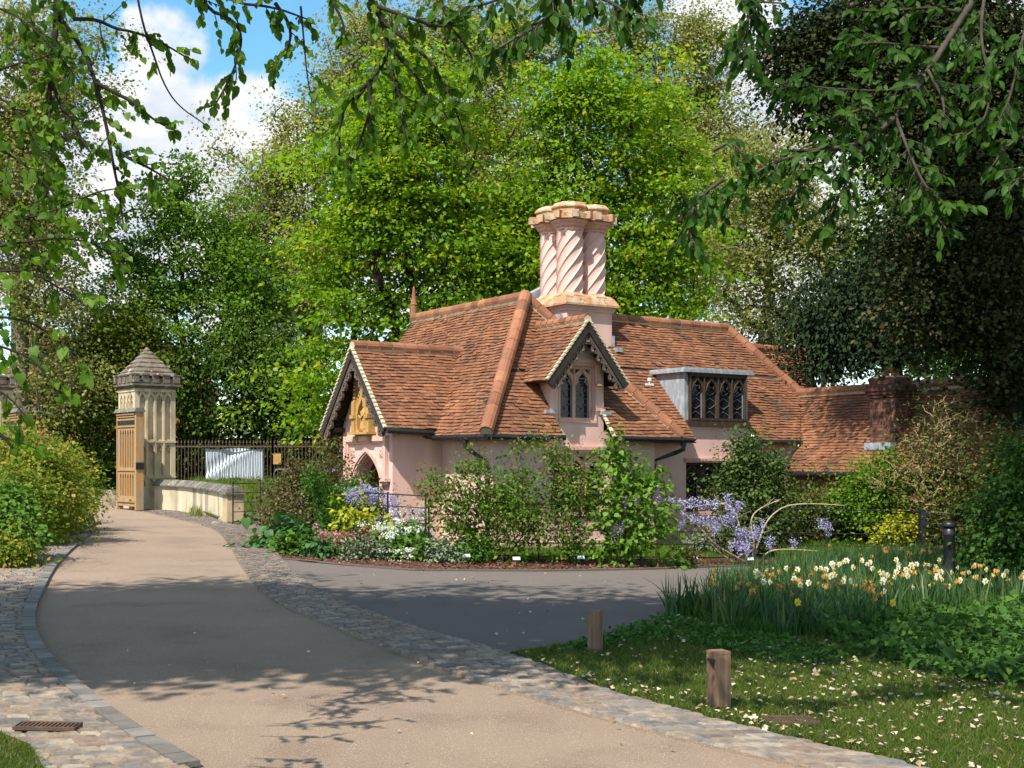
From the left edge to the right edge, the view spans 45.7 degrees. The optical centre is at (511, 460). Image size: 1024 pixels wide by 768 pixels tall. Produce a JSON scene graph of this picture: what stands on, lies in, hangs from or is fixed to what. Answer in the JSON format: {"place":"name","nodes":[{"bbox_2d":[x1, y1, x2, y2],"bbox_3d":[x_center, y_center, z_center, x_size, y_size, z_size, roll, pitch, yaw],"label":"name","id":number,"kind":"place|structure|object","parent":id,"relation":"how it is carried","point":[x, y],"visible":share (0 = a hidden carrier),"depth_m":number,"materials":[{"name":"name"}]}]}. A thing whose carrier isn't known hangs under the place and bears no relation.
{"place":"outdoors","nodes":[
{"label":"outdoors","id":0,"kind":"place"},
{"bbox_2d":[0,730,50,767],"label":"grass","id":1,"kind":"structure","parent":0,"point":[8,745],"depth_m":6.91,"materials":[{"name":"green plant"}]},
{"bbox_2d":[0,518,187,767],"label":"cobbled pavement","id":2,"kind":"structure","parent":0,"point":[87,737],"depth_m":8.27,"materials":[{"name":"stone"}]},
{"bbox_2d":[12,721,82,732],"bbox_3d":[-2.928,1.687,7.673,0.380,0.061,0.180,0,0,-3],"label":"drain grate","id":3,"kind":"object","parent":2,"relation":"on","point":[48,726],"visible":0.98,"depth_m":7.62,"materials":[{"name":"metal"}]},
{"bbox_2d":[0,568,188,767],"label":"cobbled pavement bedding","id":4,"kind":"object","parent":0,"point":[44,751],"visible":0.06,"depth_m":8.00,"materials":[{"name":"grey concrete"}]},
{"bbox_2d":[94,488,263,525],"bbox_3d":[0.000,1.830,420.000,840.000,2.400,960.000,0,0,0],"label":"ground","id":5,"kind":"structure","parent":0,"point":[115,491],"depth_m":53.46,"materials":[{"name":"green plant"}]},
{"bbox_2d":[0,371,17,425],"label":"gate pier","id":6,"kind":"structure","parent":5,"relation":"on","point":[8,382],"depth_m":38.08,"materials":[{"name":"stone"}]},
{"bbox_2d":[0,408,27,444],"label":"gate pillar","id":7,"kind":"structure","parent":6,"relation":"attached to","point":[14,413],"depth_m":36.37,"materials":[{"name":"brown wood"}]},
{"bbox_2d":[0,517,63,568],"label":"golden shrub","id":8,"kind":"object","parent":5,"relation":"on","point":[11,555],"visible":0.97,"depth_m":17.78,"materials":[{"name":"yellow plant"}]},
{"bbox_2d":[0,474,73,562],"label":"leafy shrub","id":9,"kind":"object","parent":5,"relation":"on","point":[14,505],"visible":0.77,"depth_m":18.61,"materials":[{"name":"green plant"}]},
{"bbox_2d":[0,410,131,544],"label":"hedge","id":10,"kind":"object","parent":5,"relation":"on","point":[74,495],"visible":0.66,"depth_m":22.79,"materials":[{"name":"green plant"}]},
{"bbox_2d":[32,429,115,488],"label":"shrub","id":11,"kind":"object","parent":5,"relation":"on","point":[104,484],"visible":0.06,"depth_m":56.16,"materials":[{"name":"green plant"}]},
{"bbox_2d":[0,0,183,443],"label":"plane tree","id":12,"kind":"object","parent":5,"relation":"on","point":[22,289],"visible":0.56,"depth_m":53.42,"materials":[{"name":"green plant"}]},
{"bbox_2d":[9,291,210,477],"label":"broadleaf tree","id":13,"kind":"object","parent":5,"relation":"on","point":[117,344],"visible":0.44,"depth_m":55.26,"materials":[{"name":"green plant"}]},
{"bbox_2d":[7,326,217,452],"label":"tree","id":14,"kind":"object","parent":5,"relation":"on","point":[9,369],"depth_m":76.00,"materials":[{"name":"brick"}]},
{"bbox_2d":[113,347,180,509],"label":"gate pier","id":15,"kind":"structure","parent":5,"relation":"on","point":[147,380],"depth_m":37.48,"materials":[{"name":"stone"}]},
{"bbox_2d":[39,147,324,478],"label":"broadleaf tree","id":16,"kind":"object","parent":5,"relation":"on","point":[241,294],"visible":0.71,"depth_m":57.27,"materials":[{"name":"green plant"}]},
{"bbox_2d":[152,479,245,521],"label":"garden wall","id":17,"kind":"structure","parent":5,"relation":"on","point":[183,495],"depth_m":34.56,"materials":[{"name":"stone"}]},
{"bbox_2d":[104,404,297,483],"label":"shrub","id":18,"kind":"object","parent":5,"relation":"on","point":[216,437],"visible":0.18,"depth_m":56.87,"materials":[{"name":"green plant"}]},
{"bbox_2d":[175,440,271,480],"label":"railing","id":19,"kind":"object","parent":5,"relation":"on","point":[222,446],"visible":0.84,"depth_m":49.99,"materials":[{"name":"metal"}]},
{"bbox_2d":[206,448,262,479],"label":"banner","id":20,"kind":"object","parent":19,"relation":"attached to","point":[232,462],"visible":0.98,"depth_m":50.10,"materials":[{"name":"white fabric"}]},
{"bbox_2d":[273,454,280,463],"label":"notice","id":21,"kind":"object","parent":19,"relation":"attached to","point":[276,458],"visible":1,"depth_m":49.94,"materials":[{"name":"plastic"}]},
{"bbox_2d":[0,0,483,457],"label":"lime tree","id":22,"kind":"object","parent":5,"relation":"on","point":[52,178],"visible":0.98,"depth_m":6.99,"materials":[{"name":"green plant"}]},
{"bbox_2d":[115,300,384,478],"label":"broadleaf tree","id":23,"kind":"object","parent":5,"relation":"on","point":[215,368],"visible":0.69,"depth_m":56.23,"materials":[{"name":"green plant"}]},
{"bbox_2d":[232,481,278,522],"bbox_3d":[-6.366,1.119,30.566,1.186,1.214,0.863,0,0,0],"label":"estate fence","id":24,"kind":"object","parent":5,"relation":"on","point":[233,502],"visible":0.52,"depth_m":30.34,"materials":[{"name":"black metal"}]},
{"bbox_2d":[136,22,381,343],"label":"plane tree","id":25,"kind":"object","parent":5,"relation":"on","point":[275,202],"visible":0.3,"depth_m":61.26,"materials":[{"name":"green plant"}]},
{"bbox_2d":[227,388,339,481],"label":"shrub","id":26,"kind":"object","parent":5,"relation":"on","point":[278,451],"visible":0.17,"depth_m":56.76,"materials":[{"name":"green plant"}]},
{"bbox_2d":[272,437,342,478],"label":"railing","id":27,"kind":"object","parent":5,"relation":"on","point":[273,452],"visible":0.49,"depth_m":49.99,"materials":[{"name":"metal"}]},
{"bbox_2d":[217,8,608,453],"bbox_3d":[-3.412,-6.453,39.892,11.572,16.397,9.265,0,0,-23],"label":"lime tree","id":28,"kind":"object","parent":5,"relation":"on","point":[388,208],"visible":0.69,"depth_m":39.28,"materials":[{"name":"green plant"}]},
{"bbox_2d":[287,0,664,299],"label":"plane tree","id":29,"kind":"object","parent":5,"relation":"on","point":[360,23],"visible":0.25,"depth_m":61.05,"materials":[{"name":"green plant"}]},
{"bbox_2d":[279,526,781,569],"bbox_3d":[-1.667,1.800,24.170,13.536,0.377,8.183,0,0,25],"label":"flower bed","id":30,"kind":"object","parent":5,"relation":"on","point":[558,566],"visible":0.37,"depth_m":21.22,"materials":[{"name":"brown soil"}]},
{"bbox_2d":[222,501,338,549],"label":"hydrangea","id":31,"kind":"object","parent":30,"relation":"on","point":[256,540],"visible":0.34,"depth_m":23.05,"materials":[{"name":"green plant"}]},
{"bbox_2d":[265,526,317,555],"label":"leafy plant","id":32,"kind":"object","parent":30,"relation":"on","point":[288,543],"visible":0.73,"depth_m":21.93,"materials":[{"name":"green plant"}]},
{"bbox_2d":[227,434,367,532],"bbox_3d":[-4.254,0.572,26.220,2.838,2.397,6.069,0,0,0],"label":"purple flowered shrub","id":33,"kind":"object","parent":30,"relation":"on","point":[299,507],"visible":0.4,"depth_m":24.41,"materials":[{"name":"green plant"}]},
{"bbox_2d":[292,526,342,560],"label":"leafy plant","id":34,"kind":"object","parent":30,"relation":"on","point":[323,548],"visible":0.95,"depth_m":21.41,"materials":[{"name":"green plant"}]},
{"bbox_2d":[309,414,346,486],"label":"climbing rose","id":35,"kind":"object","parent":30,"relation":"on","point":[335,435],"visible":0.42,"depth_m":27.39,"materials":[{"name":"green plant"}]},
{"bbox_2d":[302,514,379,556],"bbox_3d":[-3.045,1.404,21.943,1.616,0.852,1.294,0,0,-32],"label":"bleeding heart","id":36,"kind":"object","parent":30,"relation":"on","point":[334,538],"visible":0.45,"depth_m":21.80,"materials":[{"name":"pink plant"}]},
{"bbox_2d":[292,450,402,547],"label":"shrub","id":37,"kind":"object","parent":30,"relation":"on","point":[312,481],"visible":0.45,"depth_m":23.12,"materials":[{"name":"green plant"}]},
{"bbox_2d":[331,532,364,560],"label":"silver herb","id":38,"kind":"object","parent":30,"relation":"on","point":[346,545],"visible":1,"depth_m":21.19,"materials":[{"name":"green plant"}]},
{"bbox_2d":[316,464,409,545],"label":"rhododendron","id":39,"kind":"object","parent":30,"relation":"on","point":[370,476],"visible":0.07,"depth_m":24.03,"materials":[{"name":"green plant"}]},
{"bbox_2d":[345,532,381,560],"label":"silver herb","id":40,"kind":"object","parent":30,"relation":"on","point":[359,552],"visible":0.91,"depth_m":21.35,"materials":[{"name":"green plant"}]},
{"bbox_2d":[327,484,402,538],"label":"golden shrub","id":41,"kind":"object","parent":30,"relation":"on","point":[354,516],"visible":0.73,"depth_m":22.10,"materials":[{"name":"yellow plant"}]},
{"bbox_2d":[358,528,402,559],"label":"silver herb","id":42,"kind":"object","parent":30,"relation":"on","point":[381,545],"visible":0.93,"depth_m":21.41,"materials":[{"name":"green plant"}]},
{"bbox_2d":[334,470,435,539],"bbox_3d":[-2.303,0.953,22.868,1.924,1.582,1.234,0,0,30],"label":"wisteria","id":43,"kind":"object","parent":30,"relation":"on","point":[355,495],"visible":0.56,"depth_m":22.89,"materials":[{"name":"purple plant"}]},
{"bbox_2d":[355,490,426,537],"bbox_3d":[-2.280,1.207,22.466,1.846,1.292,0.085,0,0,39],"label":"estate fence","id":44,"kind":"object","parent":30,"relation":"on","point":[388,505],"visible":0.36,"depth_m":22.34,"materials":[{"name":"black metal"}]},
{"bbox_2d":[348,508,438,562],"bbox_3d":[-2.102,1.426,21.863,1.741,1.107,1.823,0,0,0],"label":"white viburnum","id":45,"kind":"object","parent":30,"relation":"on","point":[409,535],"visible":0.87,"depth_m":21.63,"materials":[{"name":"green plant"}]},
{"bbox_2d":[412,529,466,563],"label":"lavender plant","id":46,"kind":"object","parent":30,"relation":"on","point":[441,550],"visible":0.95,"depth_m":21.21,"materials":[{"name":"green plant"}]},
{"bbox_2d":[449,532,497,562],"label":"shrub","id":47,"kind":"object","parent":30,"relation":"on","point":[477,554],"visible":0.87,"depth_m":21.29,"materials":[{"name":"green plant"}]},
{"bbox_2d":[407,436,561,564],"bbox_3d":[-0.472,0.716,21.693,2.803,2.366,1.915,0,0,11],"label":"flowering currant","id":48,"kind":"object","parent":30,"relation":"on","point":[512,516],"visible":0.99,"depth_m":21.47,"materials":[{"name":"green plant"}]},
{"bbox_2d":[267,546,767,569],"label":"bark chips","id":49,"kind":"object","parent":30,"relation":"on","point":[500,564],"visible":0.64,"depth_m":20.88,"materials":[{"name":"brown wood"}]},
{"bbox_2d":[548,529,591,562],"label":"rose bush","id":50,"kind":"object","parent":30,"relation":"on","point":[566,549],"visible":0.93,"depth_m":21.56,"materials":[{"name":"green plant"}]},
{"bbox_2d":[512,417,645,565],"bbox_3d":[0.998,0.543,21.548,2.286,2.615,1.528,0,0,-35],"label":"flowering currant","id":51,"kind":"object","parent":30,"relation":"on","point":[569,497],"visible":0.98,"depth_m":21.50,"materials":[{"name":"green plant"}]},
{"bbox_2d":[573,422,691,567],"bbox_3d":[2.110,0.660,21.680,2.263,2.680,1.921,0,0,0],"label":"lilac bush","id":52,"kind":"object","parent":30,"relation":"on","point":[629,541],"visible":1,"depth_m":21.46,"materials":[{"name":"green plant"}]},
{"bbox_2d":[660,547,698,568],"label":"leafy plant","id":53,"kind":"object","parent":30,"relation":"on","point":[680,558],"visible":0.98,"depth_m":21.48,"materials":[{"name":"green plant"}]},
{"bbox_2d":[660,533,710,566],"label":"shrub","id":54,"kind":"object","parent":30,"relation":"on","point":[692,558],"visible":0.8,"depth_m":21.86,"materials":[{"name":"green plant"}]},
{"bbox_2d":[663,482,844,564],"bbox_3d":[4.327,1.169,22.435,3.717,1.572,1.132,0,0,0],"label":"wisteria","id":55,"kind":"object","parent":30,"relation":"on","point":[741,532],"visible":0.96,"depth_m":22.36,"materials":[{"name":"purple plant"}]},
{"bbox_2d":[285,558,775,569],"bbox_3d":[4.277,1.894,23.004,16.930,0.467,2.502,0,0,-23],"label":"bed edging","id":56,"kind":"object","parent":5,"relation":"on","point":[510,569],"visible":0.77,"depth_m":20.10,"materials":[{"name":"stone"}]},
{"bbox_2d":[214,529,919,767],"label":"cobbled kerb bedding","id":57,"kind":"object","parent":5,"relation":"on","point":[509,667],"visible":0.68,"depth_m":10.40,"materials":[{"name":"grey concrete"}]},
{"bbox_2d":[144,509,927,767],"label":"cobbled kerb","id":58,"kind":"structure","parent":57,"relation":"on","point":[520,675],"depth_m":10.19,"materials":[{"name":"stone"}]},
{"bbox_2d":[428,498,735,561],"bbox_3d":[1.425,1.352,22.442,5.984,1.354,0.283,0,0,-14],"label":"estate fence","id":59,"kind":"object","parent":5,"relation":"on","point":[538,556],"visible":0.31,"depth_m":22.46,"materials":[{"name":"black metal"}]},
{"bbox_2d":[415,1,783,322],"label":"lime tree","id":60,"kind":"object","parent":5,"relation":"on","point":[642,254],"visible":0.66,"depth_m":40.25,"materials":[{"name":"green plant"}]},
{"bbox_2d":[319,201,1023,548],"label":"cottage","id":61,"kind":"structure","parent":5,"relation":"on","point":[571,351],"depth_m":27.15,"materials":[{"name":"tile"}]},
{"bbox_2d":[561,366,592,419],"bbox_3d":[1.304,-1.415,25.725,0.920,1.170,0.125,0,0,-34],"label":"window","id":62,"kind":"structure","parent":61,"relation":"in","point":[576,388],"depth_m":25.81,"materials":[{"name":"black glass"}]},
{"bbox_2d":[550,454,603,511],"bbox_3d":[1.346,0.480,25.753,1.500,1.260,0.125,0,0,-34],"label":"window","id":63,"kind":"structure","parent":61,"relation":"in","point":[583,456],"depth_m":25.85,"materials":[{"name":"black paint"}]},
{"bbox_2d":[686,462,743,511],"bbox_3d":[4.760,0.625,28.587,1.920,1.170,0.125,0,0,-34],"label":"window","id":64,"kind":"structure","parent":61,"relation":"in","point":[699,469],"depth_m":28.32,"materials":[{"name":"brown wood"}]},
{"bbox_2d":[688,374,746,421],"bbox_3d":[4.822,-1.455,28.496,1.800,1.090,0.125,0,0,-34],"label":"window","id":65,"kind":"structure","parent":61,"relation":"in","point":[720,398],"depth_m":28.48,"materials":[{"name":"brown wood"}]},
{"bbox_2d":[573,0,801,321],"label":"plane tree","id":66,"kind":"object","parent":5,"relation":"on","point":[715,86],"visible":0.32,"depth_m":63.07,"materials":[{"name":"green plant"}]},
{"bbox_2d":[443,0,1023,274],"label":"elm tree","id":67,"kind":"object","parent":5,"relation":"on","point":[553,19],"visible":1,"depth_m":7.33,"materials":[{"name":"green plant"}]},
{"bbox_2d":[640,111,982,384],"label":"plane tree","id":68,"kind":"object","parent":5,"relation":"on","point":[763,203],"visible":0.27,"depth_m":55.27,"materials":[{"name":"green plant"}]},
{"bbox_2d":[735,505,919,560],"bbox_3d":[6.189,1.496,23.826,4.003,1.295,0.150,0,0,-15],"label":"estate fence","id":69,"kind":"object","parent":5,"relation":"on","point":[918,523],"visible":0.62,"depth_m":23.87,"materials":[{"name":"black metal"}]},
{"bbox_2d":[768,537,964,565],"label":"long grass","id":70,"kind":"structure","parent":5,"relation":"on","point":[823,547],"depth_m":23.75,"materials":[{"name":"green plant"}]},
{"bbox_2d":[792,439,954,546],"bbox_3d":[7.469,0.788,25.322,3.136,2.497,2.271,0,0,-20],"label":"leafy shrub","id":71,"kind":"object","parent":5,"relation":"on","point":[860,500],"visible":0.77,"depth_m":25.24,"materials":[{"name":"green plant"}]},
{"bbox_2d":[820,26,1023,379],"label":"broadleaf tree","id":72,"kind":"object","parent":5,"relation":"on","point":[866,208],"visible":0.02,"depth_m":53.90,"materials":[{"name":"green plant"}]},
{"bbox_2d":[920,510,984,548],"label":"field gate","id":73,"kind":"structure","parent":5,"relation":"on","point":[923,513],"depth_m":24.25,"materials":[{"name":"black metal"}]},
{"bbox_2d":[204,494,298,525],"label":"grass bank","id":74,"kind":"structure","parent":0,"point":[246,516],"depth_m":32.55,"materials":[{"name":"green plant"}]},
{"bbox_2d":[186,475,317,516],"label":"long grass","id":75,"kind":"structure","parent":74,"relation":"on","point":[248,488],"depth_m":44.15,"materials":[{"name":"green plant"}]},
{"bbox_2d":[35,498,808,767],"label":"road","id":76,"kind":"structure","parent":0,"point":[203,701],"depth_m":9.56,"materials":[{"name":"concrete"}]},
{"bbox_2d":[101,490,115,505],"bbox_3d":[-12.820,1.195,38.983,0.698,0.524,0.554,0,0,0],"label":"boulder","id":77,"kind":"object","parent":76,"relation":"on","point":[112,503],"visible":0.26,"depth_m":38.74,"materials":[{"name":"stone"}]},
{"bbox_2d":[22,513,199,767],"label":"kerb edging","id":78,"kind":"object","parent":76,"relation":"on","point":[91,698],"visible":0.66,"depth_m":9.09,"materials":[{"name":"stone"}]},
{"bbox_2d":[114,407,145,509],"bbox_3d":[-11.409,-0.056,36.270,0.360,3.009,1.619,0,0,-39],"label":"gate leaf","id":79,"kind":"object","parent":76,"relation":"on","point":[129,453],"visible":1,"depth_m":36.06,"materials":[{"name":"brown wood"}]},
{"bbox_2d":[0,0,1023,445],"label":"sky","id":80,"kind":"structure","parent":0,"point":[174,20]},
{"bbox_2d":[283,559,773,654],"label":"side drive","id":81,"kind":"structure","parent":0,"point":[499,602],"depth_m":16.22,"materials":[{"name":"asphalt"}]},
{"bbox_2d":[66,567,672,756],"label":"leaf litter","id":82,"kind":"object","parent":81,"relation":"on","point":[496,633],"visible":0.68,"depth_m":12.80,"materials":[{"name":"brown plant"}]},
{"bbox_2d":[455,542,799,560],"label":"cottage lawn","id":83,"kind":"structure","parent":0,"point":[593,559],"depth_m":23.33,"materials":[{"name":"plant"}]},
{"bbox_2d":[680,523,730,552],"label":"variegated shrub","id":84,"kind":"object","parent":83,"relation":"on","point":[703,540],"visible":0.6,"depth_m":25.32,"materials":[{"name":"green plant"}]},
{"bbox_2d":[686,420,825,558],"bbox_3d":[4.806,0.612,24.648,2.509,2.891,2.598,0,0,-30],"label":"evergreen bush","id":85,"kind":"object","parent":83,"relation":"on","point":[761,486],"visible":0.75,"depth_m":24.38,"materials":[{"name":"green plant"}]},
{"bbox_2d":[760,457,906,551],"bbox_3d":[6.997,1.020,26.297,3.974,2.241,2.400,0,0,0],"label":"mixed hedge","id":86,"kind":"object","parent":83,"relation":"on","point":[819,516],"visible":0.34,"depth_m":26.03,"materials":[{"name":"green plant"}]},
{"bbox_2d":[841,363,1005,538],"bbox_3d":[9.216,0.059,27.178,4.663,4.139,7.653,0,0,25],"label":"twiggy shrub","id":87,"kind":"object","parent":83,"relation":"on","point":[937,459],"visible":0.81,"depth_m":24.75,"materials":[{"name":"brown plant"}]},
{"bbox_2d":[510,606,1023,767],"bbox_3d":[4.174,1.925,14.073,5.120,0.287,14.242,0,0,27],"label":"lawn","id":88,"kind":"structure","parent":0,"point":[898,660],"depth_m":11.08,"materials":[{"name":"plant"}]},
{"bbox_2d":[587,609,602,653],"bbox_3d":[0.793,1.674,11.589,0.126,0.500,0.126,0,0,16],"label":"wooden bollard","id":89,"kind":"object","parent":88,"relation":"on","point":[595,629],"visible":0.88,"depth_m":11.53,"materials":[{"name":"brown wood"}]},
{"bbox_2d":[546,612,872,666],"bbox_3d":[2.253,1.812,12.259,2.715,0.215,3.418,0,0,26],"label":"ground cover","id":90,"kind":"object","parent":88,"relation":"on","point":[807,645],"visible":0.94,"depth_m":12.21,"materials":[{"name":"green plant"}]},
{"bbox_2d":[706,649,730,708],"bbox_3d":[1.528,1.676,9.014,0.142,0.540,0.132,0,0,-22],"label":"wooden bollard","id":91,"kind":"object","parent":88,"relation":"on","point":[718,677],"visible":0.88,"depth_m":8.96,"materials":[{"name":"brown wood"}]},
{"bbox_2d":[748,587,755,620],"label":"daffodil","id":92,"kind":"object","parent":88,"relation":"on","point":[751,591],"visible":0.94,"depth_m":13.64,"materials":[{"name":"yellow plant"}]},
{"bbox_2d":[524,614,1023,767],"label":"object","id":93,"kind":"object","parent":88,"relation":"on","point":[814,670],"visible":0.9,"depth_m":9.36,"materials":[{"name":"white plant"}]},
{"bbox_2d":[772,583,783,611],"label":"daffodil","id":94,"kind":"object","parent":88,"relation":"on","point":[779,587],"visible":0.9,"depth_m":13.46,"materials":[{"name":"yellow plant"}]},
{"bbox_2d":[761,715,820,728],"bbox_3d":[1.953,1.833,8.530,0.360,0.061,0.220,0,0,-6],"label":"drain grate","id":95,"kind":"object","parent":88,"relation":"on","point":[787,720],"visible":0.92,"depth_m":8.50,"materials":[{"name":"metal"}]},
{"bbox_2d":[795,598,800,640],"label":"daffodil","id":96,"kind":"object","parent":88,"relation":"on","point":[797,602],"visible":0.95,"depth_m":12.50,"materials":[{"name":"yellow plant"}]},
{"bbox_2d":[867,588,875,615],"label":"daffodil","id":97,"kind":"object","parent":88,"relation":"on","point":[869,591],"visible":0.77,"depth_m":13.97,"materials":[{"name":"yellow plant"}]},
{"bbox_2d":[818,589,1023,686],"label":"ivy","id":98,"kind":"object","parent":88,"relation":"on","point":[929,632],"visible":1,"depth_m":12.05,"materials":[{"name":"green plant"}]},
{"bbox_2d":[941,520,956,580],"bbox_3d":[6.650,1.502,18.500,0.220,1.195,0.214,0,0,0],"label":"iron bollard","id":99,"kind":"object","parent":88,"relation":"on","point":[949,533],"visible":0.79,"depth_m":18.43,"materials":[{"name":"black metal"}]},
{"bbox_2d":[930,414,1023,589],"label":"ivy mass","id":100,"kind":"object","parent":88,"relation":"on","point":[1003,541],"visible":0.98,"depth_m":18.40,"materials":[{"name":"green plant"}]},
{"bbox_2d":[696,539,974,585],"bbox_3d":[7.645,1.769,21.796,13.670,0.778,3.489,0,0,-43],"label":"daffodil","id":101,"kind":"object","parent":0,"point":[870,550],"depth_m":21.17,"materials":[{"name":"green plant"}]},
{"bbox_2d":[648,550,1023,636],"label":"daffodil","id":102,"kind":"object","parent":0,"point":[782,609],"depth_m":15.21,"materials":[{"name":"green plant"}]},
{"bbox_2d":[664,569,1023,638],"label":"undergrowth","id":103,"kind":"object","parent":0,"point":[707,615],"visible":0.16,"depth_m":14.12,"materials":[{"name":"green plant"}]},
{"bbox_2d":[747,193,966,386],"bbox_3d":[9.811,-2.703,32.020,7.113,9.693,4.264,0,0,0],"label":"yew tree","id":104,"kind":"object","parent":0,"point":[837,338],"visible":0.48,"depth_m":31.63,"materials":[{"name":"green plant"}]},
{"bbox_2d":[706,0,1023,434],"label":"holm oak","id":105,"kind":"object","parent":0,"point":[961,295],"visible":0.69,"depth_m":24.36,"materials":[{"name":"green plant"}]},
{"bbox_2d":[852,508,939,549],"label":"golden shrub","id":106,"kind":"object","parent":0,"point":[911,527],"visible":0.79,"depth_m":24.57,"materials":[{"name":"yellow plant"}]},
{"bbox_2d":[897,415,1022,549],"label":"dark shrub","id":107,"kind":"object","parent":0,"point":[955,518],"visible":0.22,"depth_m":23.87,"materials":[{"name":"green plant"}]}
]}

